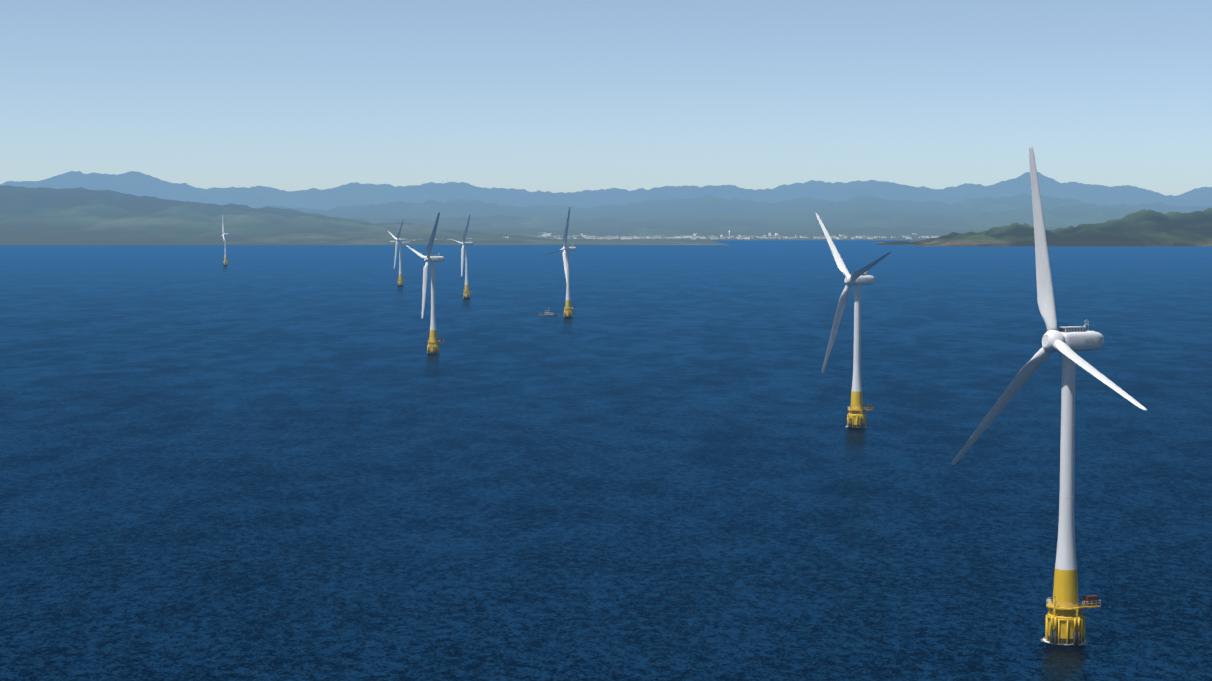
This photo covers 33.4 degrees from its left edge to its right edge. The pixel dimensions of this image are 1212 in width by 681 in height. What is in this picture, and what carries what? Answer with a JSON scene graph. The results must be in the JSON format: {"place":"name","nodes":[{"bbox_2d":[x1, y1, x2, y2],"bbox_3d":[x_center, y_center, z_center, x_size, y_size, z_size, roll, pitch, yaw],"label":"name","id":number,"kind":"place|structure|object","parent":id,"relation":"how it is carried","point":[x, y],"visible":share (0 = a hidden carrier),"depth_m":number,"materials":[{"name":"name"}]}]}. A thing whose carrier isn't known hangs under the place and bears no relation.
{"place":"outdoors","nodes":[
{"label":"outdoors","id":0,"kind":"place"},
{"bbox_2d":[0,185,728,244],"bbox_3d":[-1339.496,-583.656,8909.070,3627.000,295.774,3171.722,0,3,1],"label":"hill","id":1,"kind":"structure","parent":0,"point":[53,216],"depth_m":8248.10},
{"bbox_2d":[0,240,1211,680],"bbox_3d":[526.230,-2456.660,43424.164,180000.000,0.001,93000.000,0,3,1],"label":"sea","id":2,"kind":"structure","parent":0,"point":[318,464],"depth_m":695.00,"materials":[{"name":"liquid"}]},
{"bbox_2d":[218,215,228,264],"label":"wind turbine","id":3,"kind":"object","parent":2,"relation":"in","point":[225,257],"visible":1,"depth_m":3980.81,"materials":[{"name":"white metal"}]},
{"bbox_2d":[388,219,405,284],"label":"wind turbine","id":4,"kind":"object","parent":2,"relation":"in","point":[400,280],"visible":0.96,"depth_m":2683.36,"materials":[{"name":"white metal"}]},
{"bbox_2d":[406,212,444,352],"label":"wind turbine","id":5,"kind":"object","parent":2,"relation":"in","point":[432,346],"visible":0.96,"depth_m":1290.47,"materials":[{"name":"white metal"}]},
{"bbox_2d":[428,353,438,359],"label":"reflection","id":6,"kind":"object","parent":2,"relation":"on","point":[432,355],"visible":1,"depth_m":1268.32,"materials":[{"name":"blue liquid"}]},
{"bbox_2d":[452,215,472,297],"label":"wind turbine","id":7,"kind":"object","parent":2,"relation":"in","point":[467,292],"visible":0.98,"depth_m":2236.41,"materials":[{"name":"white metal"}]},
{"bbox_2d":[539,307,557,315],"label":"work boat","id":8,"kind":"object","parent":2,"relation":"on","point":[546,313],"visible":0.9,"depth_m":1798.44,"materials":[{"name":"grey metal"}]},
{"bbox_2d":[545,207,575,316],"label":"wind turbine","id":9,"kind":"object","parent":2,"relation":"in","point":[568,311],"visible":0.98,"depth_m":1788.58,"materials":[{"name":"white metal"}]},
{"bbox_2d":[816,213,890,427],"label":"wind turbine","id":10,"kind":"object","parent":2,"relation":"in","point":[856,415],"visible":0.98,"depth_m":824.04,"materials":[{"name":"white metal"}]},
{"bbox_2d":[848,427,863,438],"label":"reflection","id":11,"kind":"object","parent":2,"relation":"on","point":[857,430],"visible":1,"depth_m":807.49,"materials":[{"name":"blue liquid"}]},
{"bbox_2d":[876,241,921,244],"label":"islet rock","id":12,"kind":"object","parent":2,"relation":"in","point":[895,243],"visible":0.96,"depth_m":7552.97,"materials":[{"name":"grey stone"}]},
{"bbox_2d":[951,147,1146,646],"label":"wind turbine","id":13,"kind":"object","parent":2,"relation":"in","point":[1065,622],"visible":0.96,"depth_m":400.99,"materials":[{"name":"white metal"}]},
{"bbox_2d":[1048,643,1081,671],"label":"reflection","id":14,"kind":"object","parent":2,"relation":"on","point":[1055,650],"visible":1,"depth_m":391.73,"materials":[{"name":"blue liquid"}]},
{"bbox_2d":[0,171,1211,209],"bbox_3d":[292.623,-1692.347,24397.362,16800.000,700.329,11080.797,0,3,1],"label":"mountains","id":15,"kind":"structure","parent":0,"point":[142,184],"depth_m":22737.52,"materials":[{"name":"blue stone"}]},
{"bbox_2d":[0,0,1211,195],"label":"sky","id":16,"kind":"structure","parent":0,"point":[554,96],"materials":[{"name":"blue"}]},
{"bbox_2d":[259,193,1211,220],"bbox_3d":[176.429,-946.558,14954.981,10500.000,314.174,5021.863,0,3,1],"label":"mountains","id":17,"kind":"structure","parent":0,"point":[707,205],"depth_m":14331.79,"materials":[{"name":"blue stone"}]},
{"bbox_2d":[403,222,1080,237],"bbox_3d":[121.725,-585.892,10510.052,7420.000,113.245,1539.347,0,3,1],"label":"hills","id":18,"kind":"structure","parent":0,"point":[898,231],"depth_m":10260.34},
{"bbox_2d":[348,205,1164,230],"bbox_3d":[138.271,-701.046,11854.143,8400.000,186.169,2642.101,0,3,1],"label":"hills","id":19,"kind":"structure","parent":0,"point":[1071,215],"depth_m":11517.13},
{"bbox_2d":[604,238,929,239],"bbox_3d":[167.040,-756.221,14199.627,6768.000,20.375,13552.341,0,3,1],"label":"shoreline","id":20,"kind":"structure","parent":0,"point":[776,239],"depth_m":9478.18,"materials":[{"name":"grey"}]},
{"bbox_2d":[390,230,939,242],"bbox_3d":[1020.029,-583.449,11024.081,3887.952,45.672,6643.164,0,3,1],"label":"town buildings","id":21,"kind":"structure","parent":20,"relation":"on","point":[693,236],"depth_m":9733.37,"materials":[{"name":"white"}]},
{"bbox_2d":[875,208,1211,245],"bbox_3d":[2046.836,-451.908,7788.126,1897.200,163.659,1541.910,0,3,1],"label":"hill","id":22,"kind":"structure","parent":0,"point":[1143,227],"depth_m":7365.91,"materials":[{"name":"green plant"}]}
]}

